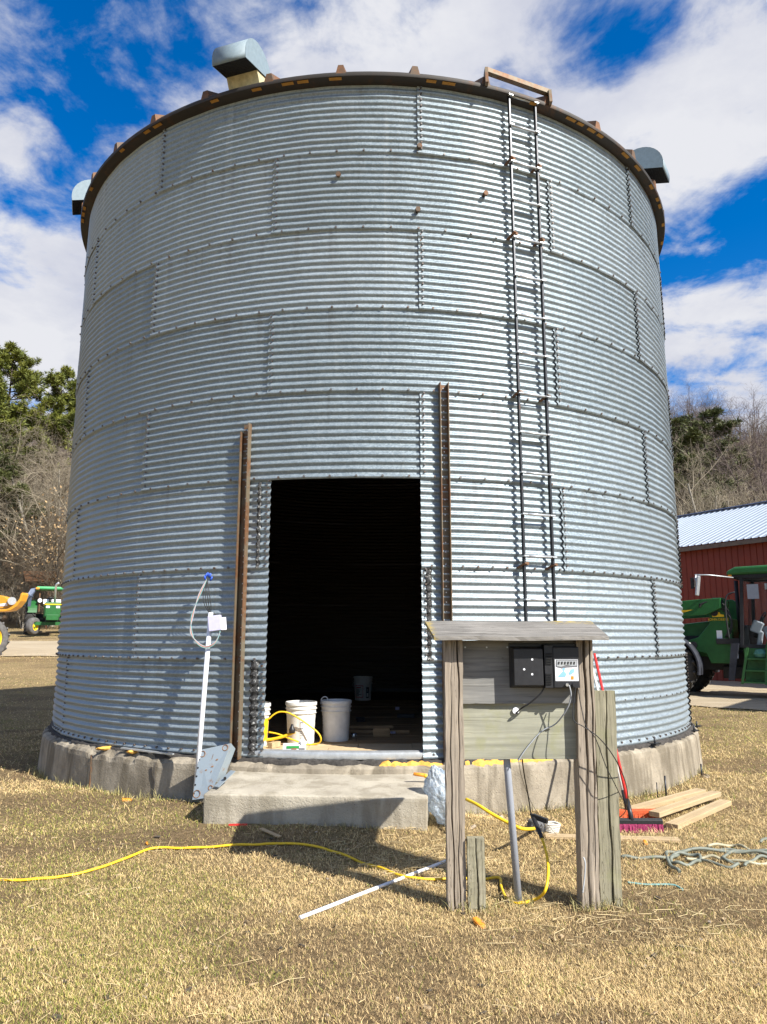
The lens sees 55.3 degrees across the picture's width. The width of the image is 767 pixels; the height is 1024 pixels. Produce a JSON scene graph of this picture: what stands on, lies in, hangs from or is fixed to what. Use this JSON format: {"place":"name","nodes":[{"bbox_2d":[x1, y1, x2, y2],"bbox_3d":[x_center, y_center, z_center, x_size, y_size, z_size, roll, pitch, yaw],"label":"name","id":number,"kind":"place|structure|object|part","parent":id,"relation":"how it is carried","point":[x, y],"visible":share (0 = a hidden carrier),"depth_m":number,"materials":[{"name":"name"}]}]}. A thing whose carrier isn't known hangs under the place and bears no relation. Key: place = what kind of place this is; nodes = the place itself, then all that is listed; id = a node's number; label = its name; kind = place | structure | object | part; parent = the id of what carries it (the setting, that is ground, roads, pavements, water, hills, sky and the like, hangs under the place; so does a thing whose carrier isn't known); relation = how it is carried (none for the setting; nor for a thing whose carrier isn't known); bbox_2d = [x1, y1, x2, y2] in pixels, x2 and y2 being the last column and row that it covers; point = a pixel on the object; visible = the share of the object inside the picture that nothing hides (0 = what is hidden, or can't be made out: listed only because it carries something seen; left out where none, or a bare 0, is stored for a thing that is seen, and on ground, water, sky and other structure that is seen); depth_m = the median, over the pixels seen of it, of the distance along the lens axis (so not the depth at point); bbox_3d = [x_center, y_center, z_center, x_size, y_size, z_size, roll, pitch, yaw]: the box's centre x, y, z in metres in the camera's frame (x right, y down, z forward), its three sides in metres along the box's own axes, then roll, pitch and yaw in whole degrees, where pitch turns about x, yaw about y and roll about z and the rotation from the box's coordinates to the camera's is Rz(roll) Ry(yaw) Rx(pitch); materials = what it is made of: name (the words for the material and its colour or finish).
{"place":"outdoors","nodes":[
{"label":"outdoors","id":0,"kind":"place"},
{"bbox_2d":[0,626,56,660],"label":"grass","id":1,"kind":"structure","parent":0,"point":[27,640],"depth_m":35.49,"materials":[{"name":"plant"}]},
{"bbox_2d":[0,641,58,655],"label":"dirt road","id":2,"kind":"structure","parent":0,"point":[31,648],"depth_m":30.77,"materials":[{"name":"beige soil"}]},
{"bbox_2d":[0,479,766,1023],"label":"ground","id":3,"kind":"structure","parent":0,"point":[14,671],"depth_m":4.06,"materials":[{"name":"beige plant"}]},
{"bbox_2d":[0,593,27,654],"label":"yellow loader","id":4,"kind":"object","parent":3,"relation":"on","point":[9,604],"visible":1,"depth_m":29.48,"materials":[{"name":"paint"}]},
{"bbox_2d":[0,433,53,577],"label":"pine tree","id":5,"kind":"object","parent":3,"relation":"on","point":[6,474],"visible":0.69,"depth_m":50.80,"materials":[{"name":"green plant"}]},
{"bbox_2d":[0,341,59,545],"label":"pine tree","id":6,"kind":"object","parent":3,"relation":"on","point":[27,382],"visible":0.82,"depth_m":57.77,"materials":[{"name":"green plant"}]},
{"bbox_2d":[0,524,64,612],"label":"bare tree","id":7,"kind":"object","parent":3,"relation":"on","point":[12,548],"visible":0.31,"depth_m":48.58,"materials":[{"name":"brown plant"}]},
{"bbox_2d":[0,489,66,628],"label":"bare tree","id":8,"kind":"object","parent":3,"relation":"on","point":[57,562],"visible":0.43,"depth_m":46.19,"materials":[{"name":"brown plant"}]},
{"bbox_2d":[0,485,67,591],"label":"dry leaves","id":9,"kind":"object","parent":8,"relation":"attached to","point":[54,524],"visible":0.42,"depth_m":46.81,"materials":[{"name":"brown plant"}]},
{"bbox_2d":[0,462,68,621],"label":"bare tree","id":10,"kind":"object","parent":3,"relation":"on","point":[11,580],"visible":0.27,"depth_m":51.97,"materials":[{"name":"brown plant"}]},
{"bbox_2d":[0,425,70,623],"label":"bare tree","id":11,"kind":"object","parent":3,"relation":"on","point":[23,539],"visible":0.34,"depth_m":51.69,"materials":[{"name":"brown plant"}]},
{"bbox_2d":[2,412,69,621],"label":"bare tree","id":12,"kind":"object","parent":3,"relation":"on","point":[10,619],"visible":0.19,"depth_m":57.39,"materials":[{"name":"brown plant"}]},
{"bbox_2d":[0,394,72,626],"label":"bare tree","id":13,"kind":"object","parent":3,"relation":"on","point":[57,484],"visible":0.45,"depth_m":49.63,"materials":[{"name":"brown plant"}]},
{"bbox_2d":[23,582,62,634],"bbox_3d":[-18.440,5.386,40.711,2.620,2.916,4.354,5,-11,-26],"label":"open tractor","id":14,"kind":"object","parent":3,"relation":"on","point":[34,621],"visible":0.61,"depth_m":39.27,"materials":[{"name":"green paint"}]},
{"bbox_2d":[22,588,36,606],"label":"farm implement","id":15,"kind":"object","parent":14,"relation":"attached to","point":[32,591],"visible":0.62,"depth_m":40.30,"materials":[{"name":"metal"}]},
{"bbox_2d":[19,364,76,584],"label":"pine tree","id":16,"kind":"object","parent":3,"relation":"on","point":[61,401],"visible":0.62,"depth_m":60.26,"materials":[{"name":"green plant"}]},
{"bbox_2d":[190,572,226,791],"bbox_3d":[-1.564,1.454,6.372,0.247,1.878,0.278,-8,-12,37],"label":"wire pole","id":17,"kind":"object","parent":3,"relation":"on","point":[216,623],"visible":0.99,"depth_m":6.42,"materials":[{"name":"white plastic"}]},
{"bbox_2d":[192,743,234,799],"bbox_3d":[-1.407,2.148,6.080,0.300,0.427,0.234,0,-10,0],"label":"steel plate","id":18,"kind":"object","parent":3,"relation":"on","point":[213,765],"visible":0.94,"depth_m":6.09,"materials":[{"name":"silver metal"}]},
{"bbox_2d":[229,823,246,825],"bbox_3d":[-1.068,2.295,5.378,0.135,0.014,0.012,0,-10,-2],"label":"red strip","id":19,"kind":"object","parent":3,"relation":"on","point":[244,824],"visible":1,"depth_m":5.37,"materials":[{"name":"paint"}]},
{"bbox_2d":[259,827,280,837],"bbox_3d":[-0.811,2.295,5.247,0.203,0.033,0.030,-8,-13,38],"label":"wood splint","id":20,"kind":"object","parent":3,"relation":"on","point":[270,832],"visible":1,"depth_m":5.24,"materials":[{"name":"wood"}]},
{"bbox_2d":[0,838,549,904],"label":"extension cord","id":21,"kind":"object","parent":3,"relation":"on","point":[541,895],"visible":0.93,"depth_m":4.61,"materials":[{"name":"yellow rubber"}]},
{"bbox_2d":[203,771,429,830],"bbox_3d":[-0.475,2.315,5.862,1.689,0.326,0.919,-1,-7,5],"label":"doorstep","id":22,"kind":"object","parent":3,"relation":"on","point":[383,801],"visible":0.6,"depth_m":5.46,"materials":[{"name":"concrete"}]},
{"bbox_2d":[214,770,234,787],"bbox_3d":[-1.232,2.077,5.702,0.060,0.097,0.180,-6,-12,32],"label":"steel strap","id":23,"kind":"object","parent":22,"relation":"on","point":[224,778],"visible":1,"depth_m":5.69,"materials":[{"name":"silver metal"}]},
{"bbox_2d":[413,772,427,777],"bbox_3d":[0.326,2.116,5.795,0.186,0.110,0.032,0,-10,0],"label":"pry bar","id":24,"kind":"object","parent":22,"relation":"on","point":[424,775],"visible":0.47,"depth_m":5.79,"materials":[{"name":"yellow metal"}]},
{"bbox_2d":[25,764,710,915],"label":"weeds","id":25,"kind":"object","parent":3,"relation":"on","point":[345,825],"visible":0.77,"depth_m":5.38,"materials":[{"name":"brown plant"}]},
{"bbox_2d":[37,727,702,814],"bbox_3d":[-0.146,3.139,10.165,8.401,0.674,8.398,0,-10,0],"label":"concrete foundation","id":26,"kind":"object","parent":3,"relation":"on","point":[110,770],"visible":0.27,"depth_m":6.51,"materials":[{"name":"concrete"}]},
{"bbox_2d":[96,746,111,749],"bbox_3d":[-2.647,2.242,6.962,0.170,0.036,0.079,7,-12,-34],"label":"foam scrap","id":27,"kind":"object","parent":26,"relation":"on","point":[104,748],"visible":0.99,"depth_m":6.93,"materials":[{"name":"yellow plastic"}]},
{"bbox_2d":[127,750,137,753],"bbox_3d":[-2.315,2.205,6.744,0.102,0.036,0.079,7,-12,-34],"label":"foam scrap","id":28,"kind":"object","parent":26,"relation":"on","point":[132,752],"visible":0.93,"depth_m":6.72,"materials":[{"name":"yellow plastic"}]},
{"bbox_2d":[120,747,173,754],"bbox_3d":[-2.151,2.171,6.655,0.652,0.019,0.035,-6,-11,29],"label":"metal strip","id":29,"kind":"object","parent":26,"relation":"on","point":[149,751],"visible":1,"depth_m":6.65,"materials":[{"name":"metal"}]},
{"bbox_2d":[263,692,422,750],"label":"floor","id":30,"kind":"structure","parent":26,"relation":"on","point":[378,708],"depth_m":9.17,"materials":[{"name":"brown wood"}]},
{"bbox_2d":[264,702,270,745],"bbox_3d":[-1.224,2.000,6.918,0.309,0.385,0.309,0,-10,0],"label":"bucket","id":31,"kind":"object","parent":30,"relation":"on","point":[267,711],"visible":0.23,"depth_m":6.87,"materials":[{"name":"white plastic"}]},
{"bbox_2d":[268,741,280,748],"bbox_3d":[-1.004,2.138,6.733,0.050,0.050,0.130,-5,-11,28],"label":"wood block","id":32,"kind":"object","parent":30,"relation":"on","point":[274,744],"depth_m":6.70,"materials":[{"name":"beige wood"}]},
{"bbox_2d":[266,733,294,740],"bbox_3d":[-0.989,2.104,6.875,0.326,0.098,0.028,0,-10,0],"label":"air hose","id":33,"kind":"object","parent":30,"relation":"on","point":[278,737],"visible":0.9,"depth_m":6.86,"materials":[{"name":"yellow rubber"}]},
{"bbox_2d":[289,724,294,732],"bbox_3d":[-0.858,2.032,6.877,0.057,0.080,0.060,0,-10,0],"label":"hose fitting","id":34,"kind":"object","parent":33,"relation":"attached to","point":[291,729],"visible":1,"depth_m":6.86,"materials":[{"name":"grey metal"}]},
{"bbox_2d":[283,741,306,749],"bbox_3d":[-0.781,2.073,6.480,0.212,0.090,0.091,1,-10,-5],"label":"carton","id":35,"kind":"object","parent":30,"relation":"on","point":[300,745],"visible":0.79,"depth_m":6.45,"materials":[{"name":"white cardboard"}]},
{"bbox_2d":[268,711,321,744],"bbox_3d":[-0.833,2.035,6.901,0.508,0.316,0.047,0,-10,0],"label":"extension cord","id":36,"kind":"object","parent":30,"relation":"on","point":[271,716],"visible":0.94,"depth_m":6.88,"materials":[{"name":"yellow plastic"}]},
{"bbox_2d":[285,700,316,743],"bbox_3d":[-0.797,2.028,7.080,0.309,0.385,0.309,0,-10,0],"label":"bucket","id":37,"kind":"object","parent":30,"relation":"on","point":[305,711],"visible":0.83,"depth_m":6.97,"materials":[{"name":"white plastic"}]},
{"bbox_2d":[320,696,351,741],"bbox_3d":[-0.471,2.040,7.254,0.310,0.421,0.309,0,-10,0],"label":"bucket","id":38,"kind":"object","parent":30,"relation":"on","point":[335,719],"visible":1,"depth_m":7.14,"materials":[{"name":"white plastic"}]},
{"bbox_2d":[353,676,372,700],"bbox_3d":[-0.339,2.872,11.938,0.323,0.375,0.330,0,-10,0],"label":"bucket","id":39,"kind":"object","parent":30,"relation":"on","point":[362,686],"visible":1,"depth_m":11.83,"materials":[{"name":"white plastic"}]},
{"bbox_2d":[349,729,408,732],"bbox_3d":[-0.075,2.330,7.787,0.700,0.030,0.090,0,-10,1],"label":"wood plank","id":40,"kind":"object","parent":30,"relation":"on","point":[371,730],"visible":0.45,"depth_m":7.75,"materials":[{"name":"brown wood"}]},
{"bbox_2d":[349,724,392,728],"bbox_3d":[-0.157,2.319,7.926,0.520,0.030,0.140,0,-10,-2],"label":"wood plank","id":41,"kind":"object","parent":40,"relation":"on","point":[361,726],"visible":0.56,"depth_m":7.86,"materials":[{"name":"brown wood"}]},
{"bbox_2d":[373,728,389,736],"bbox_3d":[-0.022,2.253,7.498,0.170,0.085,0.030,0,-10,-3],"label":"wood block","id":42,"kind":"object","parent":30,"relation":"on","point":[381,732],"depth_m":7.48,"materials":[{"name":"brown wood"}]},
{"bbox_2d":[48,38,694,766],"bbox_3d":[-0.143,-1.491,10.940,8.412,8.819,8.459,0,-10,0],"label":"grain bin","id":43,"kind":"object","parent":26,"relation":"on","point":[372,374],"visible":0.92,"depth_m":7.23,"materials":[{"name":"metal"}]},
{"bbox_2d":[651,737,660,745],"bbox_3d":[2.677,2.255,7.195,0.047,0.075,0.113,-10,-14,44],"label":"anchor bolt","id":44,"kind":"object","parent":26,"relation":"attached to","point":[655,743],"visible":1,"depth_m":7.19,"materials":[{"name":"metal"}]},
{"bbox_2d":[298,859,445,919],"bbox_3d":[-0.008,2.196,4.305,0.021,0.021,1.323,-8,-13,40],"label":"white rod","id":45,"kind":"object","parent":3,"relation":"on","point":[319,910],"visible":0.75,"depth_m":4.17,"materials":[{"name":"plastic"}]},
{"bbox_2d":[0,799,753,1023],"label":"grit","id":46,"kind":"object","parent":3,"relation":"on","point":[592,998],"visible":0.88,"depth_m":3.28,"materials":[{"name":"gravel"}]},
{"bbox_2d":[0,785,759,1023],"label":"dead leaves","id":47,"kind":"object","parent":3,"relation":"on","point":[280,948],"visible":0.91,"depth_m":3.34,"materials":[{"name":"brown plant"}]},
{"bbox_2d":[0,769,766,1023],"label":"straw","id":48,"kind":"object","parent":3,"relation":"on","point":[610,906],"visible":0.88,"depth_m":3.85,"materials":[{"name":"beige plant"}]},
{"bbox_2d":[0,378,766,589],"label":"woods","id":49,"kind":"object","parent":3,"relation":"on","point":[688,407],"visible":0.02,"depth_m":85.66,"materials":[{"name":"plant"}]},
{"bbox_2d":[0,820,766,1023],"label":"wood chips","id":50,"kind":"object","parent":3,"relation":"on","point":[428,1006],"visible":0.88,"depth_m":3.28,"materials":[{"name":"wood"}]},
{"bbox_2d":[0,414,766,628],"label":"undergrowth","id":51,"kind":"object","parent":3,"relation":"on","point":[19,613],"depth_m":50.57,"materials":[{"name":"plant"}]},
{"bbox_2d":[423,765,444,825],"bbox_3d":[0.443,2.121,5.485,0.270,0.460,0.259,-14,-13,-19],"label":"plastic bag","id":52,"kind":"object","parent":3,"relation":"on","point":[434,786],"visible":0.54,"depth_m":5.41,"materials":[{"name":"white plastic"}]},
{"bbox_2d":[472,917,485,928],"bbox_3d":[0.492,2.118,3.772,0.039,0.027,0.092,-4,17,-35],"label":"foam scrap","id":53,"kind":"object","parent":3,"relation":"on","point":[476,920],"visible":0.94,"depth_m":3.77,"materials":[{"name":"yellow plastic"}]},
{"bbox_2d":[465,798,535,830],"bbox_3d":[0.981,2.201,5.237,0.670,0.300,0.424,6,-11,-30],"label":"hose","id":54,"kind":"object","parent":3,"relation":"on","point":[497,816],"visible":0.91,"depth_m":5.12,"materials":[{"name":"yellow rubber"}]},
{"bbox_2d":[503,759,521,901],"bbox_3d":[0.725,1.657,4.189,0.041,1.263,0.136,9,-13,-41],"label":"conduit","id":55,"kind":"object","parent":3,"relation":"on","point":[512,832],"visible":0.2,"depth_m":4.14,"materials":[{"name":"grey plastic"}]},
{"bbox_2d":[425,621,621,912],"bbox_3d":[0.795,1.487,4.230,1.066,1.710,0.517,0,-10,0],"label":"meter shelter","id":56,"kind":"object","parent":3,"relation":"on","point":[482,700],"visible":0.85,"depth_m":4.17,"materials":[{"name":"grey wood"}]},
{"bbox_2d":[512,707,518,713],"bbox_3d":[0.761,1.143,4.216,0.038,0.038,0.016,0,-10,0],"label":"insulator","id":57,"kind":"object","parent":56,"relation":"attached to","point":[515,710],"visible":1,"depth_m":4.21,"materials":[{"name":"white ceramic"}]},
{"bbox_2d":[517,688,543,712],"bbox_3d":[0.831,1.073,4.171,0.170,0.149,0.040,-5,-11,27],"label":"wire","id":58,"kind":"object","parent":57,"relation":"attached to","point":[536,697],"visible":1,"depth_m":4.16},
{"bbox_2d":[522,759,530,812],"bbox_3d":[0.850,1.617,4.386,0.021,0.455,0.434,-3,-10,16],"label":"wire","id":59,"kind":"object","parent":56,"relation":"hanging from","point":[526,785],"visible":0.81,"depth_m":4.47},
{"bbox_2d":[530,813,547,838],"bbox_3d":[0.958,1.907,4.454,0.087,0.117,0.190,1,-10,-8],"label":"plug","id":60,"kind":"object","parent":59,"relation":"hanging from","point":[535,818],"visible":1,"depth_m":4.45,"materials":[{"name":"black plastic"}]},
{"bbox_2d":[508,643,579,687],"bbox_3d":[0.928,0.880,4.191,0.404,0.251,0.108,0,-10,0],"label":"fence charger","id":61,"kind":"object","parent":56,"relation":"attached to","point":[543,665],"visible":1,"depth_m":4.16,"materials":[{"name":"black plastic"}]},
{"bbox_2d":[518,685,571,760],"bbox_3d":[0.923,1.203,4.179,0.318,0.431,0.072,-4,-11,23],"label":"wire","id":62,"kind":"object","parent":61,"relation":"hanging from","point":[549,726],"visible":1,"depth_m":4.18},
{"bbox_2d":[577,687,621,797],"bbox_3d":[1.251,1.304,4.114,0.315,0.629,0.104,6,-11,-31],"label":"wire","id":63,"kind":"object","parent":61,"relation":"hanging from","point":[597,743],"visible":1,"depth_m":4.05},
{"bbox_2d":[572,687,627,817],"bbox_3d":[1.403,1.513,4.455,0.218,0.927,1.137,-5,-11,27],"label":"wire","id":64,"kind":"object","parent":61,"relation":"hanging from","point":[608,749],"visible":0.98,"depth_m":4.08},
{"bbox_2d":[582,857,585,892],"bbox_3d":[1.091,1.981,3.999,0.033,0.179,0.018,6,-12,-33],"label":"wire","id":65,"kind":"object","parent":56,"relation":"attached to","point":[584,875],"visible":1,"depth_m":4.00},
{"bbox_2d":[525,818,560,833],"bbox_3d":[1.197,2.363,5.510,0.264,0.121,0.165,0,-10,0],"label":"bristle brush","id":66,"kind":"object","parent":3,"relation":"on","point":[553,826],"visible":0.69,"depth_m":5.45,"materials":[{"name":"white plastic"}]},
{"bbox_2d":[544,833,680,842],"bbox_3d":[1.651,2.362,5.307,0.945,0.020,0.090,-1,-10,6],"label":"lumber board","id":67,"kind":"object","parent":3,"relation":"on","point":[650,838],"visible":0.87,"depth_m":5.29,"materials":[{"name":"brown wood"}]},
{"bbox_2d":[594,671,657,817],"bbox_3d":[1.982,1.939,6.272,0.513,1.244,0.602,0,-10,0],"label":"push broom","id":68,"kind":"object","parent":3,"relation":"on","point":[640,813],"visible":0.3,"depth_m":5.93,"materials":[{"name":"red plastic"}]},
{"bbox_2d":[593,653,663,832],"bbox_3d":[1.883,1.853,6.090,0.470,1.317,0.946,0,-10,0],"label":"push broom","id":69,"kind":"object","parent":3,"relation":"on","point":[631,823],"visible":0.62,"depth_m":5.55,"materials":[{"name":"red plastic"}]},
{"bbox_2d":[627,881,682,890],"bbox_3d":[1.611,2.211,4.345,0.311,0.020,0.055,-3,-10,18],"label":"wire","id":70,"kind":"object","parent":3,"relation":"on","point":[658,884],"visible":0.95,"depth_m":4.34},
{"bbox_2d":[623,788,705,808],"bbox_3d":[2.518,2.562,6.510,1.177,0.040,0.100,7,-12,-38],"label":"lumber board","id":71,"kind":"object","parent":3,"relation":"on","point":[663,801],"visible":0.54,"depth_m":6.49,"materials":[{"name":"brown wood"}]},
{"bbox_2d":[664,776,666,795],"bbox_3d":[2.622,2.577,6.807,0.017,0.242,0.038,-2,-10,11],"label":"rod stake","id":72,"kind":"object","parent":3,"relation":"on","point":[665,785],"visible":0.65,"depth_m":6.81,"materials":[{"name":"metal"}]},
{"bbox_2d":[649,790,720,817],"bbox_3d":[2.588,2.481,6.244,1.175,0.040,0.090,9,-13,-42],"label":"lumber board","id":73,"kind":"object","parent":3,"relation":"on","point":[671,808],"visible":1,"depth_m":6.15,"materials":[{"name":"brown wood"}]},
{"bbox_2d":[621,837,766,872],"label":"rope","id":74,"kind":"object","parent":3,"relation":"on","point":[700,858],"visible":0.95,"depth_m":4.83,"materials":[{"name":"white fabric"}]},
{"bbox_2d":[674,457,721,514],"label":"bare tree","id":75,"kind":"object","parent":3,"relation":"on","point":[696,505],"visible":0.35,"depth_m":47.22,"materials":[{"name":"brown plant"}]},
{"bbox_2d":[665,799,731,829],"bbox_3d":[2.611,2.483,6.035,0.100,0.040,1.109,-10,-13,44],"label":"lumber board","id":76,"kind":"object","parent":3,"relation":"on","point":[696,815],"visible":0.98,"depth_m":5.96,"materials":[{"name":"brown wood"}]},
{"bbox_2d":[676,485,721,515],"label":"bare tree","id":77,"kind":"object","parent":3,"relation":"on","point":[691,502],"visible":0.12,"depth_m":51.66,"materials":[{"name":"brown plant"}]},
{"bbox_2d":[671,416,749,513],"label":"pine tree","id":78,"kind":"object","parent":3,"relation":"on","point":[693,434],"visible":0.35,"depth_m":54.19,"materials":[{"name":"green plant"}]},
{"bbox_2d":[674,406,762,505],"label":"pine tree","id":79,"kind":"object","parent":3,"relation":"on","point":[719,428],"visible":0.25,"depth_m":58.65,"materials":[{"name":"green plant"}]},
{"bbox_2d":[673,417,766,514],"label":"bare tree","id":80,"kind":"object","parent":3,"relation":"on","point":[720,500],"visible":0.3,"depth_m":45.99,"materials":[{"name":"brown plant"}]},
{"bbox_2d":[676,425,766,513],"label":"bare tree","id":81,"kind":"object","parent":3,"relation":"on","point":[740,476],"visible":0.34,"depth_m":52.58,"materials":[{"name":"brown plant"}]},
{"bbox_2d":[676,398,766,510],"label":"bare tree","id":82,"kind":"object","parent":3,"relation":"on","point":[747,454],"visible":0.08,"depth_m":56.63,"materials":[{"name":"brown plant"}]},
{"bbox_2d":[677,501,766,681],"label":"red barn","id":83,"kind":"structure","parent":3,"relation":"on","point":[721,541],"depth_m":26.20,"materials":[{"name":"metal"}]},
{"bbox_2d":[687,394,766,501],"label":"bare tree","id":84,"kind":"object","parent":3,"relation":"on","point":[759,465],"visible":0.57,"depth_m":55.19,"materials":[{"name":"brown plant"}]},
{"bbox_2d":[688,680,766,709],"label":"gravel yard","id":85,"kind":"structure","parent":3,"relation":"on","point":[728,694],"depth_m":18.58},
{"bbox_2d":[681,565,766,691],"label":"loader tractor","id":86,"kind":"object","parent":85,"relation":"on","point":[729,638],"visible":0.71,"depth_m":18.48,"materials":[{"name":"metal"}]},
{"bbox_3d":[9.752,2.554,18.683,0.850,1.640,1.600,-7,-12,35],"label":"side window","id":87,"kind":"part","parent":86,"relation":"part of","materials":[{"name":"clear glass"}]},
{"bbox_2d":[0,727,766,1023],"bbox_3d":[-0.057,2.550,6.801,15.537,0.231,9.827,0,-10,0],"label":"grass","id":88,"kind":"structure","parent":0,"point":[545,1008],"depth_m":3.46,"materials":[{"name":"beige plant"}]},
{"bbox_2d":[0,0,766,444],"label":"sky","id":89,"kind":"structure","parent":0,"point":[683,80],"materials":[{"name":"blue"}]},
{"bbox_2d":[754,649,765,657],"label":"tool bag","id":90,"kind":"object","parent":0,"point":[759,653],"visible":0.99,"depth_m":17.66,"materials":[{"name":"teal fabric"}]}
]}

